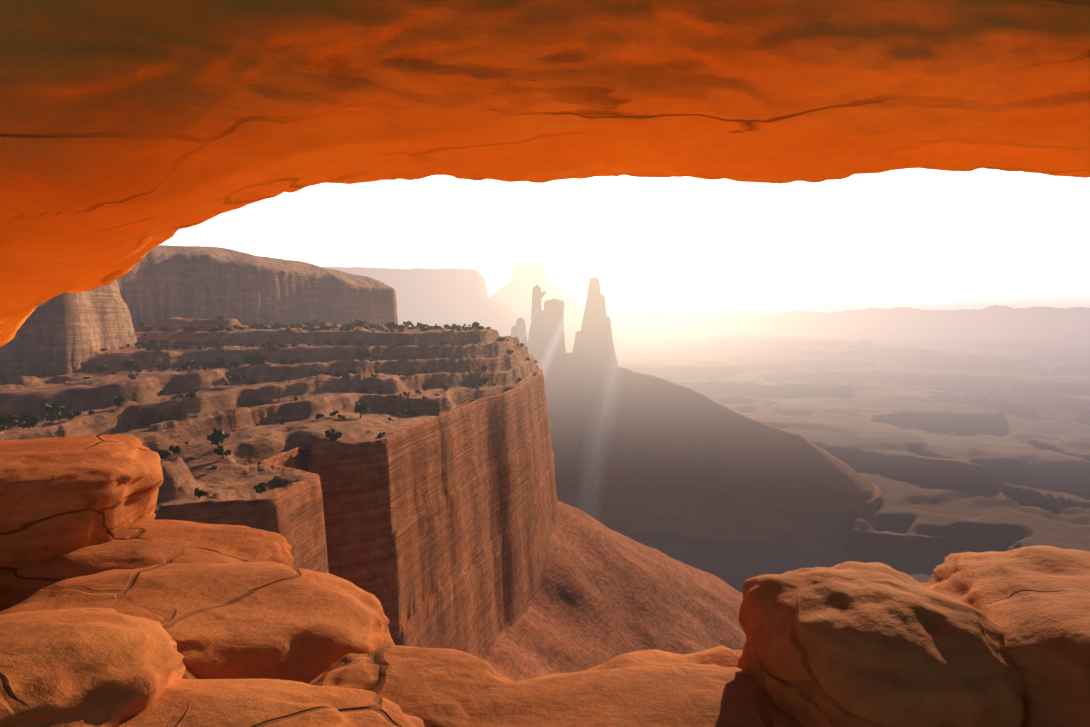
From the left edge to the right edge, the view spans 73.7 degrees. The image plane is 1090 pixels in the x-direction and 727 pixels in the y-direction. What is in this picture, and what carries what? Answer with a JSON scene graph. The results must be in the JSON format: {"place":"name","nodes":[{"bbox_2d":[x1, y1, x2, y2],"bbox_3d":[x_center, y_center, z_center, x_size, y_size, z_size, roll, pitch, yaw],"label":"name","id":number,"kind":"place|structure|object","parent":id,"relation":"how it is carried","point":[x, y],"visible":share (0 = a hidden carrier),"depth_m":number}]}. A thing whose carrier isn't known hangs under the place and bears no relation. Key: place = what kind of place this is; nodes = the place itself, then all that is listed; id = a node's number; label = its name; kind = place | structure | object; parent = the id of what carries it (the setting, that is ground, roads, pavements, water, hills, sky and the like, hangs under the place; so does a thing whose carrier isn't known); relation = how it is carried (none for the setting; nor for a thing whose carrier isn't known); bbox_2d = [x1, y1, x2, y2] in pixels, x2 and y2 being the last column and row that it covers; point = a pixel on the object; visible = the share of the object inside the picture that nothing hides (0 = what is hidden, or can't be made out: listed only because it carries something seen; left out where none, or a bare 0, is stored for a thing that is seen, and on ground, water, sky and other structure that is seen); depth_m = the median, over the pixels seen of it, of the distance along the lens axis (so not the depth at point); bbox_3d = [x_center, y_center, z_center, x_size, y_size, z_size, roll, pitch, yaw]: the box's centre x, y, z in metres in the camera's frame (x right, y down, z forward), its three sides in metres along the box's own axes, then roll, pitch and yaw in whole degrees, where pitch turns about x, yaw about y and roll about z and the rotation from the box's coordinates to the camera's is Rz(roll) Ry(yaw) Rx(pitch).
{"place":"outdoors","nodes":[
{"label":"outdoors","id":0,"kind":"place"},
{"bbox_2d":[0,315,536,506],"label":"shrubs","id":1,"kind":"object","parent":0,"point":[215,435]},
{"bbox_2d":[0,245,1089,681],"bbox_3d":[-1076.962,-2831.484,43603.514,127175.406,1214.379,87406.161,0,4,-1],"label":"canyon ground","id":2,"kind":"structure","parent":0,"point":[670,483],"depth_m":423.87},
{"bbox_2d":[511,285,565,367],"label":"rock spire","id":3,"kind":"structure","parent":2,"relation":"on","point":[545,344],"depth_m":2183.21},
{"bbox_2d":[572,275,617,365],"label":"rock spire","id":4,"kind":"structure","parent":2,"relation":"on","point":[593,340],"depth_m":2205.96},
{"bbox_2d":[584,645,742,670],"bbox_3d":[1.922,10.929,9.254,24.000,23.060,20.968,0,4,-1],"label":"shelf rock","id":5,"kind":"object","parent":2,"relation":"on","point":[721,656],"visible":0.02,"depth_m":3.07},
{"bbox_2d":[0,434,162,573],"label":"boulder","id":6,"kind":"object","parent":5,"relation":"on","point":[60,496],"visible":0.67,"depth_m":4.36},
{"bbox_2d":[0,607,185,726],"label":"boulder","id":7,"kind":"object","parent":5,"relation":"on","point":[88,667],"visible":0.94,"depth_m":2.17},
{"bbox_2d":[0,518,293,611],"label":"boulder","id":8,"kind":"object","parent":5,"relation":"on","point":[144,542],"visible":0.35,"depth_m":4.29},
{"bbox_2d":[0,562,394,683],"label":"boulder","id":9,"kind":"object","parent":5,"relation":"on","point":[259,620],"visible":0.48,"depth_m":3.32},
{"bbox_2d":[117,678,424,726],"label":"slab","id":10,"kind":"structure","parent":5,"relation":"on","point":[263,702],"depth_m":2.23},
{"bbox_2d":[308,645,512,726],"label":"slab","id":11,"kind":"structure","parent":5,"relation":"on","point":[434,687],"depth_m":2.62},
{"bbox_2d":[0,0,1089,346],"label":"rock arch","id":12,"kind":"structure","parent":5,"relation":"on","point":[132,132],"depth_m":5.01},
{"bbox_2d":[462,663,802,726],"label":"slab","id":13,"kind":"structure","parent":5,"relation":"on","point":[685,695],"depth_m":2.46},
{"bbox_2d":[737,561,1026,726],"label":"boulder","id":14,"kind":"object","parent":5,"relation":"on","point":[858,644],"visible":0.85,"depth_m":2.24},
{"bbox_2d":[921,545,1089,726],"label":"boulder","id":15,"kind":"object","parent":5,"relation":"on","point":[1033,602],"visible":0.6,"depth_m":2.32},
{"bbox_2d":[160,168,1089,314],"label":"sky","id":16,"kind":"structure","parent":0,"point":[921,238]}
]}

